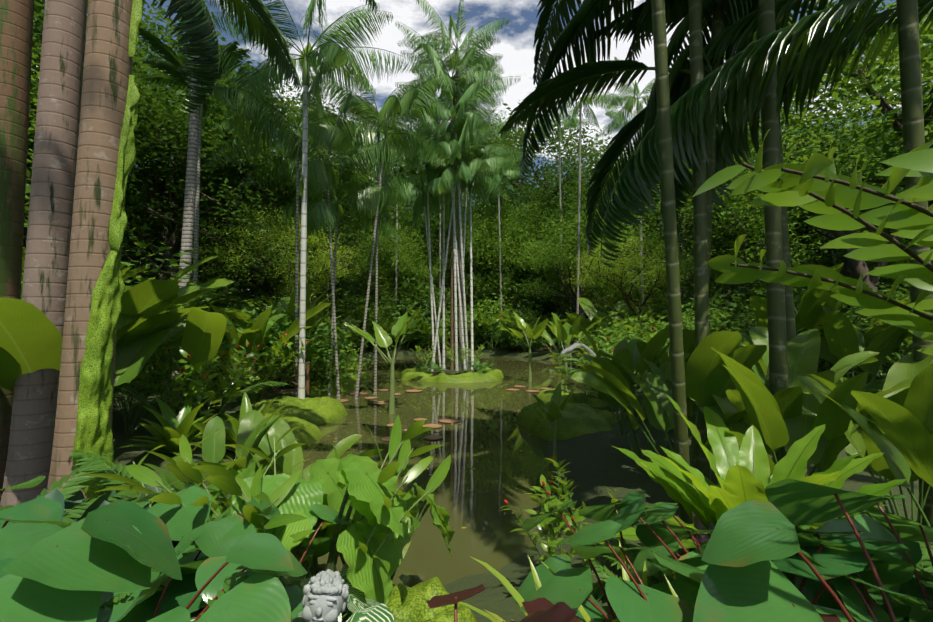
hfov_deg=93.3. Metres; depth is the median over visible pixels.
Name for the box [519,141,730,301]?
tree
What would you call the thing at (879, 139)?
tree
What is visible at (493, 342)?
bush
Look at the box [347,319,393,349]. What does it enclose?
bush
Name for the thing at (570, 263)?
tree
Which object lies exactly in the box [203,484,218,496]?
fern
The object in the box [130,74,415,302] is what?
tree
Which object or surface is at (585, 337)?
bush
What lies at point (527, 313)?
bush
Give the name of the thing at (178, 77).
areca palm
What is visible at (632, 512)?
homalomena plant
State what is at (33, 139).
tree
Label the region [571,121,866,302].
tree
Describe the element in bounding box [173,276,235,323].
banana plant
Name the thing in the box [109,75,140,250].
trunk moss sleeve
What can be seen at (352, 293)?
hedge bush
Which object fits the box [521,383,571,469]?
water banana
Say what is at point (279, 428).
plant paddle
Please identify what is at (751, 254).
tree
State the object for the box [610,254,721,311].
hedge bush
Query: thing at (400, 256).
tree
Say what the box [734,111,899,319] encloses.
tree
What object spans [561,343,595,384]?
sculpture bough
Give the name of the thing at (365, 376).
mound
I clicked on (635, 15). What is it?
palm frond
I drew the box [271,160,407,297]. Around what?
tree
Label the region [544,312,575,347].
banana plant
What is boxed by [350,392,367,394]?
lily pad
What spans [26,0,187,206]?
tree
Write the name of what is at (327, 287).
feather palm
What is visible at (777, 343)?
cane palm
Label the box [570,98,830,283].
tree
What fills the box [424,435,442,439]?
lily pad
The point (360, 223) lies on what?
tree
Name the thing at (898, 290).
hedge bush
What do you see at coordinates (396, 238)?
feather palm
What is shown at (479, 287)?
tree
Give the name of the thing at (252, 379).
costus plant
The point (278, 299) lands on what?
bush
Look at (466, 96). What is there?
island palm
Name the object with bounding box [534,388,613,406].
mound
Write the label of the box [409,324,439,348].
banana plant
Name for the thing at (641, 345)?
plant paddle
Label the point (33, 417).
big tan palm
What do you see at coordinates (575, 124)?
feather palm
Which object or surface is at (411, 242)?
tree
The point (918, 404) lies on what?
plant paddle
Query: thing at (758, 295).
hedge bush
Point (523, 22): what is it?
sky
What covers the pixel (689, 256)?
tree
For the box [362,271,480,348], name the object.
hedge bush
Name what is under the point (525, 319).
bush
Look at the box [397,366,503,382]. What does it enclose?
island mound ring
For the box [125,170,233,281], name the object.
tree
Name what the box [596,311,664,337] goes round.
banana plant
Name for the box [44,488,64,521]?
dark plant calathea
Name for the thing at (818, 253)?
tree
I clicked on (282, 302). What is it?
banana plant
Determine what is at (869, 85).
tree
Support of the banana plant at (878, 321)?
on the ground
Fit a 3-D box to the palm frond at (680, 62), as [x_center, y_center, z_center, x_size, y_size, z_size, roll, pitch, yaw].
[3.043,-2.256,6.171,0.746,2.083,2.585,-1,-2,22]
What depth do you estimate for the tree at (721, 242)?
40.59 m
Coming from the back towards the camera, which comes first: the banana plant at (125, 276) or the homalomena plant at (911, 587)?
the banana plant at (125, 276)
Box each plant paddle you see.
[143,406,287,521]
[172,410,298,505]
[215,441,324,504]
[253,417,361,474]
[570,331,766,505]
[577,325,687,435]
[589,329,694,451]
[590,352,690,466]
[636,340,686,428]
[665,361,732,430]
[689,347,867,476]
[725,328,913,475]
[739,327,878,393]
[798,353,932,550]
[815,360,932,526]
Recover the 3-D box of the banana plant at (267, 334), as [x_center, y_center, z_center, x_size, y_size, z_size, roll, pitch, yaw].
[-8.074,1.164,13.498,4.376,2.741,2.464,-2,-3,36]
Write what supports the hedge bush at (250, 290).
on the ground
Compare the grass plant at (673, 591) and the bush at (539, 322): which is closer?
the grass plant at (673, 591)
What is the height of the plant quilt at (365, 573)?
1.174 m
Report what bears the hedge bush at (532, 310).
on the ground
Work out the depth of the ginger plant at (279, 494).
2.89 m
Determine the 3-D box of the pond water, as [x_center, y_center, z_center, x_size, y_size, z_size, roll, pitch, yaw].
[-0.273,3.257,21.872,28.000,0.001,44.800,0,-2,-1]
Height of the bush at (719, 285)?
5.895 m
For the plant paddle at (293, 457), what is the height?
1.197 m
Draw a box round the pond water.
[302,355,595,587]
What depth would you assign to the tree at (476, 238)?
45.12 m
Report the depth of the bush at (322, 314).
28.52 m
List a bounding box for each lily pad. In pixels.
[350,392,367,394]
[372,401,388,403]
[382,436,389,440]
[405,389,422,392]
[423,424,441,428]
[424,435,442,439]
[439,418,458,422]
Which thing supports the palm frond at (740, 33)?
attached to the cane palm at (717, 21)
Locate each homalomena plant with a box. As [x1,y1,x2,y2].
[0,476,61,528]
[0,500,182,621]
[0,505,12,510]
[96,492,280,621]
[116,503,353,621]
[146,532,307,621]
[147,482,226,558]
[512,499,693,621]
[520,520,926,621]
[599,490,863,621]
[629,502,928,619]
[693,479,909,621]
[793,494,932,621]
[854,513,932,600]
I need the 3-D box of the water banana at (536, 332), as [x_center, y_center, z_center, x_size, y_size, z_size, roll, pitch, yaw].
[2.846,1.819,19.887,1.796,3.725,1.926,-1,-2,15]
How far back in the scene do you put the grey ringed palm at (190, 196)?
12.07 m
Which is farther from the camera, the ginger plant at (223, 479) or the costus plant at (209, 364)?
the costus plant at (209, 364)
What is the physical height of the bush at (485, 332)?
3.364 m
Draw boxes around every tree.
[23,50,360,285]
[24,15,245,257]
[24,30,151,222]
[24,48,37,215]
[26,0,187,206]
[26,200,218,282]
[27,61,272,285]
[29,0,358,282]
[31,4,258,167]
[125,76,424,300]
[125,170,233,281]
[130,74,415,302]
[139,208,242,299]
[157,213,249,297]
[167,151,410,302]
[180,208,364,362]
[221,248,248,302]
[239,227,356,300]
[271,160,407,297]
[295,225,405,314]
[310,239,410,305]
[317,219,438,346]
[320,192,406,292]
[326,164,473,342]
[333,117,526,284]
[353,240,446,310]
[358,215,448,293]
[359,205,509,339]
[374,115,592,277]
[374,241,469,317]
[382,185,522,342]
[409,100,632,266]
[426,256,469,316]
[432,213,549,343]
[438,199,564,275]
[445,177,592,314]
[446,214,569,343]
[467,201,598,309]
[472,165,585,221]
[485,224,608,341]
[495,215,590,308]
[512,219,649,311]
[514,203,655,318]
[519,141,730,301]
[521,215,598,311]
[535,181,692,299]
[545,161,600,281]
[567,229,693,325]
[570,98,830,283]
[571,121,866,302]
[591,138,821,316]
[615,223,737,305]
[635,197,755,297]
[647,0,932,265]
[647,100,898,292]
[657,195,825,289]
[660,191,802,287]
[688,9,932,365]
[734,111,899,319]
[782,3,932,211]
[790,236,843,295]
[828,229,931,300]
[836,96,932,244]
[869,225,909,292]
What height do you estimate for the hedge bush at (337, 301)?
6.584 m
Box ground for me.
[0,341,932,621]
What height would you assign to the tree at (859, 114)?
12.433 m
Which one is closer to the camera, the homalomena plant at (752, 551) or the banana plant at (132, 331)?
the homalomena plant at (752, 551)
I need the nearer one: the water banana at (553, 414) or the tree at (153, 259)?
the water banana at (553, 414)
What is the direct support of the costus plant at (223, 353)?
on the ground
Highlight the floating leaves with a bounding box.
[333,363,563,532]
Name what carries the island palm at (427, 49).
on the soil island
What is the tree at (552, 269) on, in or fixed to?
on the ground
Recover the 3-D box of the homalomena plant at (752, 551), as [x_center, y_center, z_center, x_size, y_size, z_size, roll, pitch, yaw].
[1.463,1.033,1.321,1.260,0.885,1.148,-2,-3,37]
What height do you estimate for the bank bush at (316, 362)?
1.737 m
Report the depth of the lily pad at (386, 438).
9.60 m
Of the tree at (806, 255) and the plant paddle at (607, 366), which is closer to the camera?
the plant paddle at (607, 366)
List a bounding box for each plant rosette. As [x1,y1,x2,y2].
[116,393,233,455]
[198,391,276,450]
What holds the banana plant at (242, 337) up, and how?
on the ground
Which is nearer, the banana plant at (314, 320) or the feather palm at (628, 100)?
the banana plant at (314, 320)
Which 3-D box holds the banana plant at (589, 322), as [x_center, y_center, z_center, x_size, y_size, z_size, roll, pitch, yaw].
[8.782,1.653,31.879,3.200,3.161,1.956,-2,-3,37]
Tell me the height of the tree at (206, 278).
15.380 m
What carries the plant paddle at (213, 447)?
on the ground
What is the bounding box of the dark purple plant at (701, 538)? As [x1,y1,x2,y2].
[688,512,713,551]
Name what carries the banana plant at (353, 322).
on the ground
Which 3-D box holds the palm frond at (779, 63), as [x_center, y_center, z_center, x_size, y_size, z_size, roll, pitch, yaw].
[4.085,-2.546,6.707,0.906,2.346,3.265,1,-2,-14]
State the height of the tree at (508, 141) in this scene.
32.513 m
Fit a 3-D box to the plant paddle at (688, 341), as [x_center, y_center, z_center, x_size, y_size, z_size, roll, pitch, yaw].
[3.156,1.285,6.868,1.722,2.005,1.771,1,-3,-31]
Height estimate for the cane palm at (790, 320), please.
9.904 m
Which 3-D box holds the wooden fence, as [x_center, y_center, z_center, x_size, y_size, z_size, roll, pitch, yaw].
[-6.473,2.041,12.708,3.720,1.000,0.120,1,-3,-29]
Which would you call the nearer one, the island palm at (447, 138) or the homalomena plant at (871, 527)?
the homalomena plant at (871, 527)
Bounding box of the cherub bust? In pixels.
[302,569,348,621]
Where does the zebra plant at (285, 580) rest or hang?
on the ground
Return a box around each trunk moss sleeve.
[72,247,124,499]
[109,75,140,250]
[128,0,141,56]
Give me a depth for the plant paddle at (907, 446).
3.10 m
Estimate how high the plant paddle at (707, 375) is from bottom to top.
2.010 m
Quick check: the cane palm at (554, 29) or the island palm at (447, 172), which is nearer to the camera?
the cane palm at (554, 29)
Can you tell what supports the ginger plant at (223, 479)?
on the ground
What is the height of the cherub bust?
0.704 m
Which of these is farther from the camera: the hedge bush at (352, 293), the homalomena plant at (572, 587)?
the hedge bush at (352, 293)
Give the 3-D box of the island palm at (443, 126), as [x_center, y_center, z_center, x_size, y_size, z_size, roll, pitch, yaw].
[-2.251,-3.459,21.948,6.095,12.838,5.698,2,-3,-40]
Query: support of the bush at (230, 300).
on the ground
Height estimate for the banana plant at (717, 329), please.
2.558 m
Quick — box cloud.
[33,0,924,287]
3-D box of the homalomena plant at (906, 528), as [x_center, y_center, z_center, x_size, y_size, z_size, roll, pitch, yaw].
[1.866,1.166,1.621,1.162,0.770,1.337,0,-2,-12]
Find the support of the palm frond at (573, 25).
attached to the cane palm at (554, 29)
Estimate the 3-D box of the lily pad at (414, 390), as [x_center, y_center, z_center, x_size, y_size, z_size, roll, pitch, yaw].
[-1.989,3.039,16.747,0.678,0.026,0.678,0,-2,-4]
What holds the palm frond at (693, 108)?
attached to the cane palm at (554, 29)
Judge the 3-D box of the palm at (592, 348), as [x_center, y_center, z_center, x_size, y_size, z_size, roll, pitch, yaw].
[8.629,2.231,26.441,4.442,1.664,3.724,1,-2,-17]
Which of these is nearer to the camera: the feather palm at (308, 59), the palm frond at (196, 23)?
the palm frond at (196, 23)
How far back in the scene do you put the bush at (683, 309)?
22.09 m
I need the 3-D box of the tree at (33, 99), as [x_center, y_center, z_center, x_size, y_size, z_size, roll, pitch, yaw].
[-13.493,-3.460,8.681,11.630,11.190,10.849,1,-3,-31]
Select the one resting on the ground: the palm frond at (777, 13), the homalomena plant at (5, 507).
the homalomena plant at (5, 507)
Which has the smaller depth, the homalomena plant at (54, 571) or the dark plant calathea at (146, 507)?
the homalomena plant at (54, 571)
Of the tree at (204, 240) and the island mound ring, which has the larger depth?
the tree at (204, 240)
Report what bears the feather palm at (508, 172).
on the ground
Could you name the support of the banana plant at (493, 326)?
on the ground
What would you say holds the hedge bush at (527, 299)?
on the ground
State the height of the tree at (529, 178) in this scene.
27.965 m
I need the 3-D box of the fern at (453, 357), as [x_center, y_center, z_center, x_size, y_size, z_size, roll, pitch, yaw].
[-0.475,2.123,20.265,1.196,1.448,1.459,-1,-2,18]
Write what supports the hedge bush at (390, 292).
on the ground
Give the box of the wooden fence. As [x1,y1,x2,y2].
[165,362,309,397]
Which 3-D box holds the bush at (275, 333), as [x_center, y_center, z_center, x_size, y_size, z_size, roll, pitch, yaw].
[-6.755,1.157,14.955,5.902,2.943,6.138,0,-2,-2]
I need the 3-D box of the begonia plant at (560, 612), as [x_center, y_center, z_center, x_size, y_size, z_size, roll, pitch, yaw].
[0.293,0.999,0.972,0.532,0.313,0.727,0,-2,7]
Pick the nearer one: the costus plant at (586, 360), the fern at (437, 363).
the costus plant at (586, 360)
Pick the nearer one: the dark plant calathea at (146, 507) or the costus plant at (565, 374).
the dark plant calathea at (146, 507)
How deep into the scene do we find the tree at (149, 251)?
30.31 m
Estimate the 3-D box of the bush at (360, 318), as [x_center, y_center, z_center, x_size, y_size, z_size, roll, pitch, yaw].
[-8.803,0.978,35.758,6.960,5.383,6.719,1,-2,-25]
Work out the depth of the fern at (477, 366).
20.69 m
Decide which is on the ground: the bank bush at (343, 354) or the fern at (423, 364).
the bank bush at (343, 354)
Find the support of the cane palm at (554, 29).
on the ground
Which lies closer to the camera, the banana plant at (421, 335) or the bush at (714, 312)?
the bush at (714, 312)
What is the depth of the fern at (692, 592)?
1.71 m
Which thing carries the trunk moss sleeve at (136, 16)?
attached to the big mossy palm at (107, 71)
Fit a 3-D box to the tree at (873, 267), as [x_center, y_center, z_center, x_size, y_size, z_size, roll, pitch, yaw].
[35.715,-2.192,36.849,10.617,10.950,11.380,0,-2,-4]
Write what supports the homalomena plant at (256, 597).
on the ground
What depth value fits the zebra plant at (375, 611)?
2.11 m
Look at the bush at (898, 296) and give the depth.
20.94 m
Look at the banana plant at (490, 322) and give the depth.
40.06 m
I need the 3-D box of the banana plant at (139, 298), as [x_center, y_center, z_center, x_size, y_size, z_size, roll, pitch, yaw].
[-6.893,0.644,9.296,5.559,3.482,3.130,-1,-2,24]
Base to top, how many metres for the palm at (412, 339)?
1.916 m
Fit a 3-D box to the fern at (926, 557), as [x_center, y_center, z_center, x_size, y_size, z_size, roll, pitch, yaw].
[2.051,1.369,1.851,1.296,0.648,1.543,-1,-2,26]
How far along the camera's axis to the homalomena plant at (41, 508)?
2.43 m
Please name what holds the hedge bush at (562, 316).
on the ground
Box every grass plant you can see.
[458,556,619,621]
[542,540,646,621]
[665,576,677,596]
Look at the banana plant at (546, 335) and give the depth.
33.93 m
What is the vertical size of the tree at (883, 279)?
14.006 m
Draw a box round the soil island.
[429,368,477,375]
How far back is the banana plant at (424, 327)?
40.35 m
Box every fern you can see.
[37,451,133,522]
[66,449,212,521]
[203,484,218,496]
[409,345,434,370]
[416,361,430,371]
[420,361,448,373]
[426,357,449,367]
[445,341,471,372]
[460,358,489,374]
[469,344,484,364]
[469,361,494,372]
[690,565,708,594]
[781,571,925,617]
[791,525,932,582]
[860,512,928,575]
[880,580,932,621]
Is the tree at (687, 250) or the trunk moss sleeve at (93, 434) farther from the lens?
the tree at (687, 250)
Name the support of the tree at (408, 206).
on the ground
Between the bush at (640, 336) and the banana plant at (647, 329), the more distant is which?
the banana plant at (647, 329)
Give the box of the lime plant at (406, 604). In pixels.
[348,577,476,621]
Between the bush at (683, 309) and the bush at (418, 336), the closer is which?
the bush at (683, 309)
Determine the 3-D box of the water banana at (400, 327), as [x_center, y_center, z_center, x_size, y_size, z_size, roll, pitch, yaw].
[-2.408,1.661,13.022,2.141,3.514,1.854,0,-2,0]
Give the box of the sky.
[31,0,932,313]
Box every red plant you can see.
[192,609,202,614]
[316,552,345,570]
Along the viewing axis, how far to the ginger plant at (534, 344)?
36.68 m
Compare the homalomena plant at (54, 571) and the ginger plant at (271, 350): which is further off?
the ginger plant at (271, 350)
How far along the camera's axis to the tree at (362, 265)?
43.79 m
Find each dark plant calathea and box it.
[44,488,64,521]
[63,485,115,521]
[97,501,109,508]
[141,483,174,509]
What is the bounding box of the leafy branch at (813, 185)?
[693,129,932,355]
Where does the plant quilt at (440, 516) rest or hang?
on the ground
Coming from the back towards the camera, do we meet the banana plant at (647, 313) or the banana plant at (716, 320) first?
the banana plant at (647, 313)
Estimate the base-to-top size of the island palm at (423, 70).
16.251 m
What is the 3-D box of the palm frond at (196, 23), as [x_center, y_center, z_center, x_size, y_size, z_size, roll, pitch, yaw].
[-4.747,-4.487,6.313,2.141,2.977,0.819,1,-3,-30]
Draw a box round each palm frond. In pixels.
[151,0,219,113]
[215,0,301,90]
[366,0,376,14]
[499,60,689,138]
[519,0,633,183]
[585,106,646,255]
[589,0,841,44]
[601,0,881,266]
[632,0,827,220]
[643,0,751,209]
[655,16,712,238]
[660,5,856,231]
[712,0,932,233]
[727,3,800,58]
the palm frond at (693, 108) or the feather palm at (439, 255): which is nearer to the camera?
the palm frond at (693, 108)
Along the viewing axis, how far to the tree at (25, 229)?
30.51 m
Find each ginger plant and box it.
[71,429,305,606]
[126,424,383,562]
[135,347,225,402]
[191,415,450,621]
[220,332,291,398]
[240,359,274,386]
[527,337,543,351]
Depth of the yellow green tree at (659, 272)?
25.85 m
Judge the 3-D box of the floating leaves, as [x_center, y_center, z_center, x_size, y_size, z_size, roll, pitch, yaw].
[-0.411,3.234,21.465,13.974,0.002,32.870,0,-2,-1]
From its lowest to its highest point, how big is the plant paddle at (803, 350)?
2.003 m
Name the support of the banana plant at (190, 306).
on the ground
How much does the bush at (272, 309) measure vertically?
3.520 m
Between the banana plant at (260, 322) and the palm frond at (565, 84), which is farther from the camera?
the banana plant at (260, 322)
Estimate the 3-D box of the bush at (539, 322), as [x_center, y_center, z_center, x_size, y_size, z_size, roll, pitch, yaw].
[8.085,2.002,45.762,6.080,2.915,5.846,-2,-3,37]
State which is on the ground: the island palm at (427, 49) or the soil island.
the soil island
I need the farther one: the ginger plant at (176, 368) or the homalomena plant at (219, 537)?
the ginger plant at (176, 368)
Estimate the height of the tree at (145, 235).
16.256 m
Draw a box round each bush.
[21,185,250,403]
[130,279,279,385]
[189,299,356,392]
[201,275,245,305]
[203,263,267,308]
[204,294,323,363]
[211,290,258,311]
[219,272,331,322]
[250,292,327,344]
[267,282,357,318]
[274,320,373,395]
[278,344,368,388]
[311,312,349,350]
[320,274,406,341]
[321,325,366,349]
[323,290,398,353]
[328,267,412,343]
[337,306,397,348]
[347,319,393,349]
[360,275,445,344]
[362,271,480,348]
[405,323,448,349]
[429,291,488,335]
[438,293,532,346]
[446,315,499,346]
[447,252,566,343]
[475,325,499,345]
[489,320,542,351]
[495,305,555,350]
[495,322,536,349]
[505,301,546,327]
[510,296,551,324]
[522,301,568,320]
[531,319,554,339]
[534,292,590,317]
[545,277,639,338]
[572,323,634,355]
[577,310,733,357]
[579,300,609,341]
[594,302,666,340]
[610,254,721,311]
[629,284,666,306]
[635,282,756,328]
[645,294,691,330]
[651,288,758,369]
[652,269,766,329]
[659,303,755,329]
[708,279,907,392]
[737,281,831,315]
[764,245,888,306]
[800,291,871,328]
[844,276,909,354]
[848,278,909,312]
[853,322,912,385]
[877,263,907,300]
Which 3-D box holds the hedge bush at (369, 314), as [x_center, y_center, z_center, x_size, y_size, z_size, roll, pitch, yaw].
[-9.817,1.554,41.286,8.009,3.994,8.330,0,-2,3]
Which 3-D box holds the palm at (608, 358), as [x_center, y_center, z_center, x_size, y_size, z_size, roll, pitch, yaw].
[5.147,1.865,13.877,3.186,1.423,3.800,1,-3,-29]
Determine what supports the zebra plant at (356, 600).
on the ground
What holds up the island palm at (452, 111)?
on the soil island
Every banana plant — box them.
[0,297,186,414]
[21,274,208,346]
[22,247,151,279]
[113,256,234,393]
[116,266,173,348]
[121,308,226,415]
[143,292,208,391]
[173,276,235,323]
[205,303,330,401]
[206,331,270,363]
[215,306,272,388]
[221,282,343,382]
[251,298,324,329]
[321,310,360,354]
[344,305,396,351]
[380,314,427,349]
[398,309,457,349]
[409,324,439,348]
[445,310,505,349]
[449,312,490,345]
[470,316,513,349]
[477,312,506,348]
[496,312,547,351]
[532,312,569,354]
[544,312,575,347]
[561,305,629,343]
[565,312,606,355]
[578,298,662,344]
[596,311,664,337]
[623,301,662,325]
[639,324,654,338]
[691,301,749,327]
[715,313,741,333]
[749,262,911,346]
[794,293,891,356]
[814,296,912,392]
[848,300,910,328]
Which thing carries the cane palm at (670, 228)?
on the ground
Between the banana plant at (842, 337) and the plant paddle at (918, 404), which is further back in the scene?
the banana plant at (842, 337)
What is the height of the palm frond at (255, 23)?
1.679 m
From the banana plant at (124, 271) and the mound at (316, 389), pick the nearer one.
the banana plant at (124, 271)
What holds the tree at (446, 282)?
on the ground
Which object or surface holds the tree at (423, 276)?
on the ground
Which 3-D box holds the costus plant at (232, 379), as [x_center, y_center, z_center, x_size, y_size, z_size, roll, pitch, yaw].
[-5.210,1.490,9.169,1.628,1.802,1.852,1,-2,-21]
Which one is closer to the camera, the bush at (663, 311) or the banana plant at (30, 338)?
the banana plant at (30, 338)
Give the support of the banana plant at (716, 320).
on the ground
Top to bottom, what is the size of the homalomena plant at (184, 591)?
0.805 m
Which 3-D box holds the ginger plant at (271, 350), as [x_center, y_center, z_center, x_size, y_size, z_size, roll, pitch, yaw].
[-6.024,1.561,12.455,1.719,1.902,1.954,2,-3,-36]
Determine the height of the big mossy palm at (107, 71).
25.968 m
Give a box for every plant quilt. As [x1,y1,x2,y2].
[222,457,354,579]
[277,453,406,604]
[323,483,454,579]
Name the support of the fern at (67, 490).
on the ground
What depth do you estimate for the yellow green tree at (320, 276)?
19.62 m
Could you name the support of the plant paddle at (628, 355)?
on the ground
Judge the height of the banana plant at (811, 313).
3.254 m
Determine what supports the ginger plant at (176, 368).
on the ground
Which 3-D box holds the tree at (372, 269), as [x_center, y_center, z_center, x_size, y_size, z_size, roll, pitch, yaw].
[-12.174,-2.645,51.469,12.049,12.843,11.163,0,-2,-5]
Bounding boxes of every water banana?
[343,308,420,413]
[509,311,547,381]
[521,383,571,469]
[554,315,602,391]
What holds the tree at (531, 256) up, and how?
on the ground
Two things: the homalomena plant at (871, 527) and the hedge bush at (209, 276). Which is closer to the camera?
the homalomena plant at (871, 527)
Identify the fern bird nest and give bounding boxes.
[613,394,929,572]
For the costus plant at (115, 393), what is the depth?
9.55 m
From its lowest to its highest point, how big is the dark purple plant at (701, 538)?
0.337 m
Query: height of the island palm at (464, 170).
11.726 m
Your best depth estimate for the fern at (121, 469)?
4.65 m
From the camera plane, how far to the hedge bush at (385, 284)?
45.12 m
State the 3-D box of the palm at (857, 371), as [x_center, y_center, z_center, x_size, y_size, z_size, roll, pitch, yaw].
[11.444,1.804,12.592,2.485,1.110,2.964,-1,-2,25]
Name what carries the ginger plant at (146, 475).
on the ground
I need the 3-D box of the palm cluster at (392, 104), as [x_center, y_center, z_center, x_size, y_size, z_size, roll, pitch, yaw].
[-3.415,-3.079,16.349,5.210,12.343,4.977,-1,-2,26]
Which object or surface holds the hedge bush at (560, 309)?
on the ground
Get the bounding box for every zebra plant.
[190,575,300,621]
[289,577,393,621]
[299,564,394,621]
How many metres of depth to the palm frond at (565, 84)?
6.68 m
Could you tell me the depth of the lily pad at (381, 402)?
14.23 m
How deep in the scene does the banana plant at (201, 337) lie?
7.60 m
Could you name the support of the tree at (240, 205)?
on the ground
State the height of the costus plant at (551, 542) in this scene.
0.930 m
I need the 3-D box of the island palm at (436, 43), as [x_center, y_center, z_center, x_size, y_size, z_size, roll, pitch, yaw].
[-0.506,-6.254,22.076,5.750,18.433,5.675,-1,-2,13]
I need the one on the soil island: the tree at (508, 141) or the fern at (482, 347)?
the fern at (482, 347)
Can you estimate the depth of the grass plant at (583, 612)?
1.79 m
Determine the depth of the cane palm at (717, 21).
5.71 m
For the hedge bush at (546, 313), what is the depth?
47.66 m
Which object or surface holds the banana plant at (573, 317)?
on the ground
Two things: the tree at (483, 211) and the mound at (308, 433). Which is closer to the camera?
the mound at (308, 433)
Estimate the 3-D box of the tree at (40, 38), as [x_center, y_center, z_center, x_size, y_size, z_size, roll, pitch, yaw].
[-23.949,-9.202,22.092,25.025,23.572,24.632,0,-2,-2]
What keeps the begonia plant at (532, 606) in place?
on the ground
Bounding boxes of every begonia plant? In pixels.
[426,584,582,621]
[520,602,577,621]
[818,612,840,621]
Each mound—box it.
[201,416,322,448]
[230,395,347,424]
[293,377,354,397]
[305,369,372,383]
[321,358,363,369]
[517,400,620,440]
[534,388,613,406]
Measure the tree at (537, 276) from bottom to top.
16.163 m
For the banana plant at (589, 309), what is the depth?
31.75 m
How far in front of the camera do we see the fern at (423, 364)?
21.73 m
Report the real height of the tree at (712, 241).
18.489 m
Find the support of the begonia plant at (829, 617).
on the ground
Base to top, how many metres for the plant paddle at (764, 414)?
1.842 m
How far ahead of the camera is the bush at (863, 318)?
20.52 m
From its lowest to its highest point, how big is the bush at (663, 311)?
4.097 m
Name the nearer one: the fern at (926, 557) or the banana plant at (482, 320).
the fern at (926, 557)
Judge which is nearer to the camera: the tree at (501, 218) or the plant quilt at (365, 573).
the plant quilt at (365, 573)
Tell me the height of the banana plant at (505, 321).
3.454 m
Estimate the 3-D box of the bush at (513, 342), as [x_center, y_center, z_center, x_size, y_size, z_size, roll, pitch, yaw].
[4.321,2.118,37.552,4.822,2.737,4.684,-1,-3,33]
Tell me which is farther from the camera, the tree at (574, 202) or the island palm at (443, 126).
the tree at (574, 202)
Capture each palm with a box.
[0,0,33,498]
[0,0,86,506]
[47,0,132,502]
[138,27,269,379]
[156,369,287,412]
[167,56,200,402]
[205,0,418,398]
[326,148,359,312]
[363,121,414,349]
[368,143,483,367]
[370,113,482,362]
[390,333,426,348]
[395,22,504,370]
[395,50,519,368]
[397,0,509,369]
[398,91,503,368]
[400,22,502,369]
[400,329,434,346]
[404,64,496,368]
[404,110,518,370]
[409,110,526,367]
[416,166,440,347]
[429,83,525,369]
[474,152,522,347]
[530,336,580,351]
[533,0,710,480]
[534,105,591,345]
[553,81,617,352]
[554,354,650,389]
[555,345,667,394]
[558,0,806,476]
[573,337,626,355]
[594,339,642,375]
[595,97,646,298]
[596,57,668,312]
[625,0,932,526]
[651,0,692,523]
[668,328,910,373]
[690,0,722,467]
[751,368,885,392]
[758,0,788,462]
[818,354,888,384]
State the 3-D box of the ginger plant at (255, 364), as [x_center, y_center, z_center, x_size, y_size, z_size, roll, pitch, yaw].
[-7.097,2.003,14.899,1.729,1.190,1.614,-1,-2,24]
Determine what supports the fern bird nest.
on the ground
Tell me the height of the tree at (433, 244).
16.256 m
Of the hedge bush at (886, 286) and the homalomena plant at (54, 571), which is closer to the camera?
the homalomena plant at (54, 571)
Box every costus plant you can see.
[112,326,202,435]
[113,365,184,419]
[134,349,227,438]
[174,345,258,413]
[175,339,260,418]
[184,333,241,401]
[213,341,268,397]
[230,331,309,403]
[500,458,625,566]
[540,455,637,575]
[547,344,613,402]
[563,334,612,401]
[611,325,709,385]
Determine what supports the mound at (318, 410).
on the ground
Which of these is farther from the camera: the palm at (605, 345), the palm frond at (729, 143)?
the palm at (605, 345)
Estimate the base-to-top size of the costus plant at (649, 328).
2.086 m
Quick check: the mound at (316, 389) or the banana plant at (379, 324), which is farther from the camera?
the banana plant at (379, 324)
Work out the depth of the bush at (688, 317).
20.20 m
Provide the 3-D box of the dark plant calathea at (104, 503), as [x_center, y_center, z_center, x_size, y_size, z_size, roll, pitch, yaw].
[-2.756,1.876,3.478,0.868,0.582,0.840,1,-3,-30]
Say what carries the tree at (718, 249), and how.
on the ground
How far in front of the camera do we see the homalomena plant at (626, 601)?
1.61 m
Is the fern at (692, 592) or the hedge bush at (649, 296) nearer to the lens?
the fern at (692, 592)
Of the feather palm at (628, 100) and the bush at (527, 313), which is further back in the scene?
the bush at (527, 313)
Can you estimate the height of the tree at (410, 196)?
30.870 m
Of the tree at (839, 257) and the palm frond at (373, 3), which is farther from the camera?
the tree at (839, 257)

